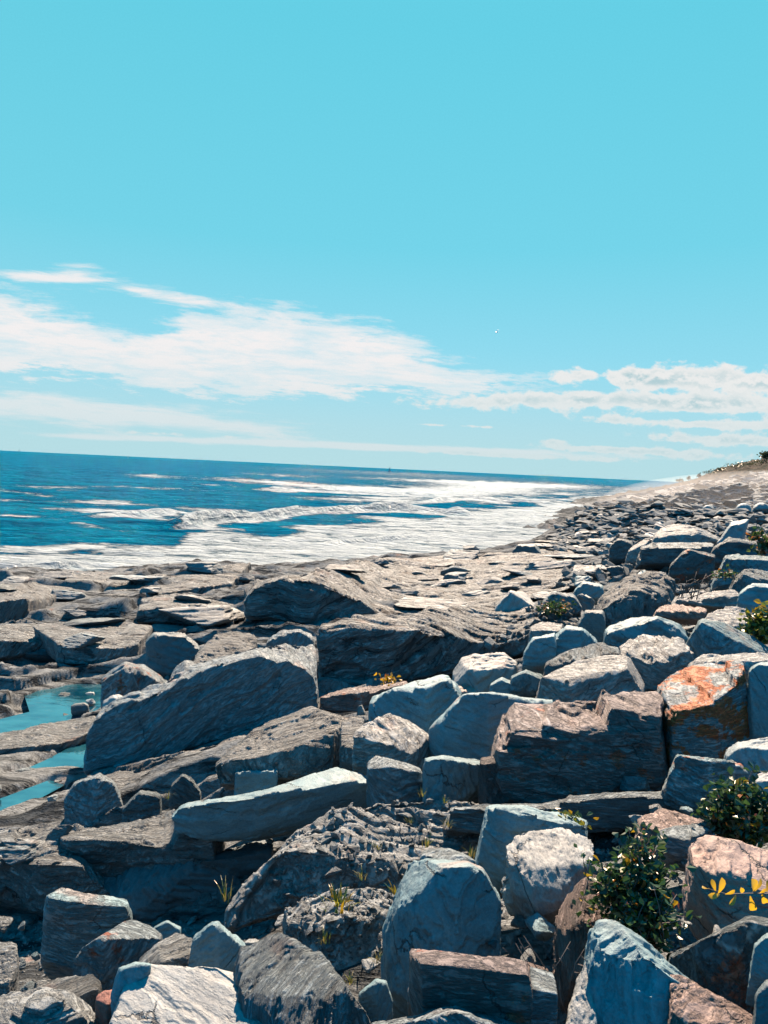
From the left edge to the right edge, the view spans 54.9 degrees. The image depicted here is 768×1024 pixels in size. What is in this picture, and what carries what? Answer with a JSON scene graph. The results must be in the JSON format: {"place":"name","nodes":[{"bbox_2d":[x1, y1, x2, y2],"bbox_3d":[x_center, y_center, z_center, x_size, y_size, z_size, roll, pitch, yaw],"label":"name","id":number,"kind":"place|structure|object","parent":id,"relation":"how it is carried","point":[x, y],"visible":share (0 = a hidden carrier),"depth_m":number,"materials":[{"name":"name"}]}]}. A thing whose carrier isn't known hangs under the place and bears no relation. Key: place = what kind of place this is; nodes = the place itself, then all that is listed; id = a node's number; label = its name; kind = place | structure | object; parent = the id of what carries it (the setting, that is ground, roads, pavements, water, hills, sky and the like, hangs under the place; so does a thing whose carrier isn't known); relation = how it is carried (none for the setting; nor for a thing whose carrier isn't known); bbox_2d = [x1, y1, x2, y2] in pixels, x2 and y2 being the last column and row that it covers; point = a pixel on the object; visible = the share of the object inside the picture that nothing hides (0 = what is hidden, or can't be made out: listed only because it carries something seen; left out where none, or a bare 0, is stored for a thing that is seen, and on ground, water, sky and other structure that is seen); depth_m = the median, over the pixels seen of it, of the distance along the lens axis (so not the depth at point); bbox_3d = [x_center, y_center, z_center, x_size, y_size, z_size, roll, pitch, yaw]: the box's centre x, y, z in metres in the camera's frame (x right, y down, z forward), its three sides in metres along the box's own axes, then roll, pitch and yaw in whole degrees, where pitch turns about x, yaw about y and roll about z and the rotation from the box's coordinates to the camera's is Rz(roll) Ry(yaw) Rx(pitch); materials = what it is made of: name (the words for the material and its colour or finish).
{"place":"outdoors","nodes":[
{"label":"outdoors","id":0,"kind":"place"},
{"bbox_2d":[0,450,677,570],"bbox_3d":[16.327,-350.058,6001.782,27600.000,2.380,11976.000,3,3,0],"label":"sea","id":1,"kind":"structure","parent":0,"point":[82,512],"depth_m":128.50,"materials":[{"name":"blue liquid"}]},
{"bbox_2d":[0,458,767,1023],"bbox_3d":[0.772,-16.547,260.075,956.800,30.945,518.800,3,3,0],"label":"ground","id":2,"kind":"structure","parent":0,"point":[20,678],"depth_m":20.35,"materials":[{"name":"stone"}]},
{"bbox_2d":[0,941,19,995],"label":"boulder","id":3,"kind":"object","parent":2,"relation":"on","point":[9,969],"visible":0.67,"depth_m":4.21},
{"bbox_2d":[0,623,51,659],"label":"rock ledge","id":4,"kind":"object","parent":2,"relation":"on","point":[17,640],"visible":0.57,"depth_m":25.32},
{"bbox_2d":[0,780,63,810],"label":"tide pool","id":5,"kind":"structure","parent":2,"relation":"on","point":[43,789],"depth_m":15.11,"materials":[{"name":"liquid"}]},
{"bbox_2d":[0,581,72,623],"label":"rock ledge","id":6,"kind":"object","parent":2,"relation":"on","point":[23,600],"visible":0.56,"depth_m":30.47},
{"bbox_2d":[0,986,95,1023],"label":"boulder","id":7,"kind":"object","parent":2,"relation":"on","point":[43,1005],"visible":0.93,"depth_m":3.72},
{"bbox_2d":[0,716,95,754],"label":"rock ledge","id":8,"kind":"object","parent":2,"relation":"on","point":[61,735],"visible":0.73,"depth_m":17.82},
{"bbox_2d":[0,684,100,732],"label":"tide pool","id":9,"kind":"structure","parent":2,"relation":"on","point":[47,705],"depth_m":20.58,"materials":[{"name":"liquid"}]},
{"bbox_2d":[0,823,109,916],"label":"rock ledge","id":10,"kind":"object","parent":2,"relation":"on","point":[30,885],"visible":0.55,"depth_m":7.85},
{"bbox_2d":[0,846,39,864],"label":"bedrock outcrop","id":11,"kind":"object","parent":10,"relation":"on","point":[12,855],"visible":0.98,"depth_m":7.78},
{"bbox_2d":[0,838,47,853],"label":"bedrock outcrop","id":12,"kind":"object","parent":10,"relation":"on","point":[37,845],"visible":0.74,"depth_m":7.92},
{"bbox_2d":[31,742,85,767],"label":"tide pool","id":13,"kind":"structure","parent":2,"relation":"on","point":[72,756],"depth_m":16.97,"materials":[{"name":"liquid"}]},
{"bbox_2d":[34,974,101,1011],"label":"boulder","id":14,"kind":"object","parent":2,"relation":"on","point":[87,988],"visible":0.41,"depth_m":4.16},
{"bbox_2d":[40,887,132,979],"bbox_3d":[-2.405,3.431,5.948,0.682,0.824,0.404,11,13,0],"label":"boulder","id":15,"kind":"object","parent":2,"relation":"on","point":[75,923],"visible":0.65,"depth_m":5.80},
{"bbox_2d":[64,773,122,826],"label":"boulder","id":16,"kind":"object","parent":2,"relation":"on","point":[89,800],"visible":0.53,"depth_m":11.36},
{"bbox_2d":[33,621,154,664],"bbox_3d":[-10.184,4.536,25.719,4.014,1.041,4.324,2,3,-9],"label":"rock ledge","id":17,"kind":"object","parent":2,"relation":"on","point":[124,639],"visible":0.71,"depth_m":24.62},
{"bbox_2d":[62,633,105,648],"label":"bedrock outcrop","id":18,"kind":"object","parent":17,"relation":"on","point":[79,640],"visible":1,"depth_m":23.80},
{"bbox_2d":[95,990,111,1023],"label":"stone","id":19,"kind":"object","parent":2,"relation":"on","point":[103,1011],"visible":0.63,"depth_m":3.77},
{"bbox_2d":[72,920,162,991],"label":"boulder","id":20,"kind":"object","parent":2,"relation":"on","point":[103,958],"visible":0.48,"depth_m":4.53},
{"bbox_2d":[100,662,166,708],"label":"boulder","id":21,"kind":"object","parent":2,"relation":"on","point":[123,678],"visible":0.55,"depth_m":16.89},
{"bbox_2d":[122,790,161,822],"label":"stone","id":22,"kind":"object","parent":2,"relation":"on","point":[142,804],"visible":0.57,"depth_m":10.64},
{"bbox_2d":[60,809,225,878],"bbox_3d":[-2.715,4.171,8.462,1.930,1.704,0.856,3,3,-3],"label":"rock ledge","id":23,"kind":"object","parent":2,"relation":"on","point":[115,851],"visible":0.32,"depth_m":8.09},
{"bbox_2d":[172,767,366,841],"bbox_3d":[-1.146,3.363,8.338,2.399,0.879,0.835,2,4,-13],"label":"rock slab","id":24,"kind":"object","parent":23,"relation":"on","point":[289,808],"visible":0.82,"depth_m":7.99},
{"bbox_2d":[138,933,192,966],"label":"boulder","id":25,"kind":"object","parent":2,"relation":"on","point":[174,949],"visible":0.38,"depth_m":4.22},
{"bbox_2d":[86,735,246,788],"bbox_3d":[-3.379,4.522,12.803,3.404,0.985,1.930,2,4,-13],"label":"rock ledge","id":26,"kind":"object","parent":2,"relation":"on","point":[122,776],"visible":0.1,"depth_m":12.68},
{"bbox_2d":[145,632,199,678],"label":"boulder","id":27,"kind":"object","parent":2,"relation":"on","point":[167,653],"visible":0.65,"depth_m":21.30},
{"bbox_2d":[103,562,251,595],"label":"rock ledge","id":28,"kind":"object","parent":2,"relation":"on","point":[186,584],"visible":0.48,"depth_m":35.28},
{"bbox_2d":[109,964,261,1023],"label":"boulder","id":29,"kind":"object","parent":2,"relation":"on","point":[166,994],"visible":0.74,"depth_m":3.65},
{"bbox_2d":[110,962,150,1015],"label":"boulder","id":30,"kind":"object","parent":29,"relation":"on","point":[132,972],"visible":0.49,"depth_m":3.73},
{"bbox_2d":[169,774,201,809],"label":"boulder","id":31,"kind":"object","parent":2,"relation":"on","point":[184,789],"visible":0.54,"depth_m":9.88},
{"bbox_2d":[135,593,239,626],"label":"rock ledge","id":32,"kind":"object","parent":2,"relation":"on","point":[149,612],"visible":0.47,"depth_m":28.20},
{"bbox_2d":[158,605,245,625],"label":"bedrock outcrop","id":33,"kind":"object","parent":32,"relation":"on","point":[204,615],"visible":0.93,"depth_m":27.41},
{"bbox_2d":[103,840,273,924],"bbox_3d":[-2.169,4.508,8.326,2.038,1.535,0.741,2,4,-17],"label":"rock ledge","id":34,"kind":"object","parent":2,"relation":"on","point":[155,892],"visible":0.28,"depth_m":8.03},
{"bbox_2d":[83,643,318,774],"bbox_3d":[-3.150,3.929,14.453,5.165,2.490,1.725,0,4,-36],"label":"boulder","id":35,"kind":"object","parent":2,"relation":"on","point":[189,708],"visible":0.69,"depth_m":13.97,"materials":[{"name":"stone"}]},
{"bbox_2d":[188,921,244,971],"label":"boulder","id":36,"kind":"object","parent":2,"relation":"on","point":[216,944],"visible":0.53,"depth_m":4.17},
{"bbox_2d":[193,631,256,663],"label":"boulder","id":37,"kind":"object","parent":2,"relation":"on","point":[224,644],"visible":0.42,"depth_m":17.62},
{"bbox_2d":[234,769,277,795],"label":"boulder","id":38,"kind":"object","parent":2,"relation":"on","point":[249,781],"visible":0.45,"depth_m":9.13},
{"bbox_2d":[215,706,348,790],"bbox_3d":[-1.271,3.154,9.839,1.935,0.914,1.219,2,4,-16],"label":"rock slab","id":39,"kind":"object","parent":2,"relation":"on","point":[303,742],"visible":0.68,"depth_m":9.46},
{"bbox_2d":[266,629,314,646],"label":"boulder","id":40,"kind":"object","parent":2,"relation":"on","point":[298,637],"visible":0.57,"depth_m":19.34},
{"bbox_2d":[233,932,370,1023],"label":"boulder","id":41,"kind":"object","parent":2,"relation":"on","point":[280,978],"visible":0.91,"depth_m":3.62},
{"bbox_2d":[282,887,393,970],"bbox_3d":[-0.299,3.082,5.304,0.872,0.640,0.546,2,3,-5],"label":"rock ledge","id":42,"kind":"object","parent":2,"relation":"on","point":[357,940],"visible":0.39,"depth_m":5.19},
{"bbox_2d":[0,716,689,985],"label":"gravel","id":43,"kind":"structure","parent":2,"relation":"on","point":[318,909],"depth_m":6.52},
{"bbox_2d":[339,716,363,771],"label":"boulder","id":44,"kind":"object","parent":2,"relation":"on","point":[351,725],"visible":0.61,"depth_m":9.27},
{"bbox_2d":[224,799,479,932],"bbox_3d":[-0.102,3.293,6.953,2.785,0.960,1.200,2,4,-16],"label":"rock ledge","id":45,"kind":"object","parent":2,"relation":"on","point":[251,903],"visible":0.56,"depth_m":6.53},
{"bbox_2d":[319,681,407,712],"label":"rock ledge","id":46,"kind":"object","parent":2,"relation":"on","point":[348,700],"visible":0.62,"depth_m":14.72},
{"bbox_2d":[358,979,392,1023],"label":"stone","id":47,"kind":"object","parent":2,"relation":"on","point":[375,1000],"visible":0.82,"depth_m":3.77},
{"bbox_2d":[0,515,767,970],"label":"rubble","id":48,"kind":"object","parent":2,"relation":"on","point":[418,815],"visible":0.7,"depth_m":6.64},
{"bbox_2d":[352,713,429,775],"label":"boulder","id":49,"kind":"object","parent":2,"relation":"on","point":[391,736],"visible":0.65,"depth_m":8.83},
{"bbox_2d":[366,756,422,807],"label":"boulder","id":50,"kind":"object","parent":2,"relation":"on","point":[388,780],"visible":0.65,"depth_m":7.80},
{"bbox_2d":[368,675,461,733],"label":"boulder","id":51,"kind":"object","parent":2,"relation":"on","point":[425,704],"visible":0.59,"depth_m":10.19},
{"bbox_2d":[243,552,593,623],"bbox_3d":[3.341,3.384,33.409,11.544,2.625,20.383,4,4,28],"label":"rock ledge","id":52,"kind":"object","parent":2,"relation":"on","point":[316,594],"visible":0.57,"depth_m":29.02,"materials":[{"name":"stone"}]},
{"bbox_2d":[393,596,468,610],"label":"bedrock outcrop","id":53,"kind":"object","parent":52,"relation":"on","point":[422,603],"visible":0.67,"depth_m":27.65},
{"bbox_2d":[522,559,575,570],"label":"bedrock outcrop","id":54,"kind":"object","parent":52,"relation":"on","point":[548,564],"visible":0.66,"depth_m":35.27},
{"bbox_2d":[380,858,500,1018],"bbox_3d":[0.362,2.711,4.617,0.756,1.050,0.582,3,3,1],"label":"boulder","id":55,"kind":"object","parent":2,"relation":"on","point":[446,905],"visible":0.62,"depth_m":4.51,"materials":[{"name":"stone"}]},
{"bbox_2d":[372,1005,516,1023],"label":"boulder","id":56,"kind":"object","parent":2,"relation":"on","point":[455,1014],"visible":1,"depth_m":3.20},
{"bbox_2d":[419,848,475,863],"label":"boulder","id":57,"kind":"object","parent":2,"relation":"on","point":[445,853],"visible":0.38,"depth_m":5.09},
{"bbox_2d":[316,604,581,682],"bbox_3d":[2.191,3.488,19.070,3.596,2.067,8.842,6,5,43],"label":"rock ledge","id":58,"kind":"object","parent":2,"relation":"on","point":[428,642],"visible":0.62,"depth_m":17.31,"materials":[{"name":"stone"}]},
{"bbox_2d":[494,590,535,611],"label":"boulder","id":59,"kind":"object","parent":58,"relation":"on","point":[512,600],"visible":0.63,"depth_m":21.27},
{"bbox_2d":[542,591,581,616],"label":"boulder","id":60,"kind":"object","parent":58,"relation":"on","point":[567,597],"visible":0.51,"depth_m":20.27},
{"bbox_2d":[422,755,479,803],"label":"boulder","id":61,"kind":"object","parent":2,"relation":"on","point":[452,778],"visible":0.64,"depth_m":7.66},
{"bbox_2d":[408,949,532,1023],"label":"boulder","id":62,"kind":"object","parent":2,"relation":"on","point":[499,986],"visible":0.91,"depth_m":3.36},
{"bbox_2d":[452,652,517,692],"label":"boulder","id":63,"kind":"object","parent":2,"relation":"on","point":[480,673],"visible":0.58,"depth_m":12.50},
{"bbox_2d":[429,692,552,759],"bbox_3d":[1.343,2.712,8.990,1.621,1.209,0.770,2,3,-9],"label":"boulder","id":64,"kind":"object","parent":2,"relation":"on","point":[465,725],"visible":0.41,"depth_m":8.69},
{"bbox_2d":[478,756,503,803],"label":"boulder","id":65,"kind":"object","parent":2,"relation":"on","point":[489,791],"visible":0.58,"depth_m":7.34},
{"bbox_2d":[510,670,542,697],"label":"stone","id":66,"kind":"object","parent":2,"relation":"on","point":[524,683],"visible":0.71,"depth_m":11.81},
{"bbox_2d":[475,804,587,898],"bbox_3d":[1.138,2.498,5.529,0.958,0.721,0.467,2,3,-12],"label":"boulder","id":67,"kind":"object","parent":2,"relation":"on","point":[503,826],"visible":0.45,"depth_m":5.34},
{"bbox_2d":[522,633,556,674],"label":"boulder","id":68,"kind":"object","parent":2,"relation":"on","point":[539,652],"visible":0.73,"depth_m":12.61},
{"bbox_2d":[524,912,554,941],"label":"stone","id":69,"kind":"object","parent":2,"relation":"on","point":[540,927],"visible":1,"depth_m":4.59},
{"bbox_2d":[529,966,557,1023],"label":"boulder","id":70,"kind":"object","parent":2,"relation":"on","point":[545,997],"visible":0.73,"depth_m":3.45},
{"bbox_2d":[500,827,594,924],"bbox_3d":[1.103,2.455,4.961,0.655,0.513,0.511,2,3,-9],"label":"boulder","id":71,"kind":"object","parent":2,"relation":"on","point":[544,871],"visible":0.79,"depth_m":4.82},
{"bbox_2d":[442,791,665,835],"bbox_3d":[1.795,2.893,7.042,2.484,0.618,0.547,2,3,-6],"label":"rock slab","id":72,"kind":"object","parent":2,"relation":"on","point":[613,811],"visible":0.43,"depth_m":6.81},
{"bbox_2d":[556,625,597,655],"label":"boulder","id":73,"kind":"object","parent":2,"relation":"on","point":[569,637],"visible":0.31,"depth_m":13.11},
{"bbox_2d":[491,689,668,803],"bbox_3d":[2.097,2.628,7.805,2.107,1.456,0.932,2,3,-8],"label":"boulder","id":74,"kind":"object","parent":2,"relation":"on","point":[558,749],"visible":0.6,"depth_m":7.46,"materials":[{"name":"stone"}]},
{"bbox_2d":[543,642,618,675],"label":"boulder","id":75,"kind":"object","parent":2,"relation":"on","point":[569,657],"visible":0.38,"depth_m":12.12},
{"bbox_2d":[552,875,610,1014],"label":"boulder","id":76,"kind":"object","parent":2,"relation":"on","point":[571,926],"visible":0.41,"depth_m":4.29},
{"bbox_2d":[566,961,597,1023],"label":"stone","id":77,"kind":"object","parent":2,"relation":"on","point":[581,1008],"visible":0.83,"depth_m":3.47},
{"bbox_2d":[535,655,644,701],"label":"boulder","id":78,"kind":"object","parent":2,"relation":"on","point":[590,679],"visible":0.53,"depth_m":10.21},
{"bbox_2d":[577,610,605,641],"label":"boulder","id":79,"kind":"object","parent":2,"relation":"on","point":[592,622],"visible":0.49,"depth_m":14.40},
{"bbox_2d":[608,538,633,564],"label":"boulder","id":80,"kind":"object","parent":2,"relation":"on","point":[618,549],"visible":0.72,"depth_m":35.22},
{"bbox_2d":[620,776,649,791],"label":"stone","id":81,"kind":"object","parent":2,"relation":"on","point":[634,783],"visible":0.94,"depth_m":7.27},
{"bbox_2d":[583,919,687,1023],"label":"boulder","id":82,"kind":"object","parent":2,"relation":"on","point":[629,971],"visible":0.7,"depth_m":3.48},
{"bbox_2d":[595,571,675,627],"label":"boulder","id":83,"kind":"object","parent":2,"relation":"on","point":[648,593],"visible":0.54,"depth_m":19.00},
{"bbox_2d":[572,821,701,960],"bbox_3d":[1.458,2.156,4.166,0.655,0.800,0.629,0,5,-41],"label":"bush","id":84,"kind":"object","parent":2,"relation":"on","point":[640,897],"visible":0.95,"depth_m":4.14,"materials":[{"name":"green plant"}]},
{"bbox_2d":[603,616,687,648],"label":"boulder","id":85,"kind":"object","parent":2,"relation":"on","point":[619,634],"visible":0.48,"depth_m":13.53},
{"bbox_2d":[539,471,767,554],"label":"beach rubble","id":86,"kind":"object","parent":2,"relation":"on","point":[737,490],"visible":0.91,"depth_m":87.84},
{"bbox_2d":[618,634,693,691],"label":"boulder","id":87,"kind":"object","parent":2,"relation":"on","point":[657,660],"visible":0.55,"depth_m":11.22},
{"bbox_2d":[634,808,701,851],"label":"boulder","id":88,"kind":"object","parent":2,"relation":"on","point":[662,818],"visible":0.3,"depth_m":5.64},
{"bbox_2d":[634,542,713,569],"bbox_3d":[12.533,1.899,32.145,4.163,1.220,2.006,2,3,-13],"label":"rock slab","id":89,"kind":"object","parent":2,"relation":"on","point":[657,555],"visible":0.67,"depth_m":31.12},
{"bbox_2d":[653,604,706,624],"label":"boulder","id":90,"kind":"object","parent":2,"relation":"on","point":[682,614],"visible":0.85,"depth_m":16.20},
{"bbox_2d":[655,821,712,871],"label":"boulder","id":91,"kind":"object","parent":2,"relation":"on","point":[681,838],"visible":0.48,"depth_m":5.15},
{"bbox_2d":[651,524,719,545],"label":"boulder","id":92,"kind":"object","parent":2,"relation":"on","point":[673,533],"visible":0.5,"depth_m":37.31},
{"bbox_2d":[668,549,714,583],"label":"boulder","id":93,"kind":"object","parent":2,"relation":"on","point":[688,564],"visible":0.89,"depth_m":24.19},
{"bbox_2d":[656,660,748,768],"bbox_3d":[3.459,2.319,8.105,1.050,1.375,1.190,-2,13,0],"label":"boulder","id":94,"kind":"object","parent":2,"relation":"on","point":[705,713],"visible":0.63,"depth_m":7.72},
{"bbox_2d":[671,589,738,613],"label":"boulder","id":95,"kind":"object","parent":2,"relation":"on","point":[712,601],"visible":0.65,"depth_m":17.73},
{"bbox_2d":[661,754,750,819],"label":"boulder","id":96,"kind":"object","parent":2,"relation":"on","point":[688,778],"visible":0.45,"depth_m":6.79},
{"bbox_2d":[667,975,752,1023],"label":"boulder","id":97,"kind":"object","parent":2,"relation":"on","point":[691,1001],"visible":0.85,"depth_m":3.35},
{"bbox_2d":[667,916,767,1015],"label":"boulder","id":98,"kind":"object","parent":2,"relation":"on","point":[717,962],"visible":0.52,"depth_m":3.64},
{"bbox_2d":[682,835,767,940],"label":"boulder","id":99,"kind":"object","parent":2,"relation":"on","point":[736,865],"visible":0.75,"depth_m":4.34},
{"bbox_2d":[686,619,767,659],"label":"boulder","id":100,"kind":"object","parent":2,"relation":"on","point":[713,637],"visible":0.42,"depth_m":11.97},
{"bbox_2d":[688,652,767,680],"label":"rock slab","id":101,"kind":"object","parent":2,"relation":"on","point":[749,660],"visible":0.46,"depth_m":10.28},
{"bbox_2d":[690,761,767,847],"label":"bush","id":102,"kind":"object","parent":2,"relation":"on","point":[737,811],"visible":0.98,"depth_m":5.25,"materials":[{"name":"green plant"}]},
{"bbox_2d":[705,606,753,636],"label":"boulder","id":103,"kind":"object","parent":2,"relation":"on","point":[728,615],"visible":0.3,"depth_m":14.99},
{"bbox_2d":[717,519,748,543],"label":"boulder","id":104,"kind":"object","parent":2,"relation":"on","point":[736,529],"visible":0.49,"depth_m":36.34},
{"bbox_2d":[702,878,767,910],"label":"leafy sprig","id":105,"kind":"object","parent":2,"relation":"on","point":[756,885],"visible":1,"depth_m":2.82,"materials":[{"name":"yellow plant"}]},
{"bbox_2d":[709,554,767,591],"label":"boulder","id":106,"kind":"object","parent":2,"relation":"on","point":[739,562],"visible":0.53,"depth_m":21.20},
{"bbox_2d":[711,537,767,569],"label":"boulder","id":107,"kind":"object","parent":2,"relation":"on","point":[726,546],"visible":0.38,"depth_m":27.06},
{"bbox_2d":[724,737,767,782],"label":"boulder","id":108,"kind":"object","parent":2,"relation":"on","point":[754,752],"visible":0.49,"depth_m":6.92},
{"bbox_2d":[728,569,767,592],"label":"boulder","id":109,"kind":"object","parent":2,"relation":"on","point":[745,577],"visible":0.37,"depth_m":18.65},
{"bbox_2d":[736,599,767,644],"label":"bush","id":110,"kind":"object","parent":2,"relation":"on","point":[756,626],"visible":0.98,"depth_m":12.69,"materials":[{"name":"green plant"}]},
{"bbox_2d":[736,583,767,617],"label":"boulder","id":111,"kind":"object","parent":2,"relation":"on","point":[748,595],"visible":0.46,"depth_m":15.76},
{"bbox_2d":[745,933,767,1006],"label":"boulder","id":112,"kind":"object","parent":2,"relation":"on","point":[758,975],"visible":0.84,"depth_m":3.46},
{"bbox_2d":[746,662,767,739],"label":"boulder","id":113,"kind":"object","parent":2,"relation":"on","point":[757,696],"visible":0.57,"depth_m":7.81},
{"bbox_2d":[752,979,767,1023],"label":"boulder","id":114,"kind":"object","parent":2,"relation":"on","point":[760,1013],"visible":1,"depth_m":3.23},
{"bbox_2d":[0,0,767,481],"label":"sky","id":115,"kind":"structure","parent":0,"point":[303,232],"materials":[{"name":"blue"}]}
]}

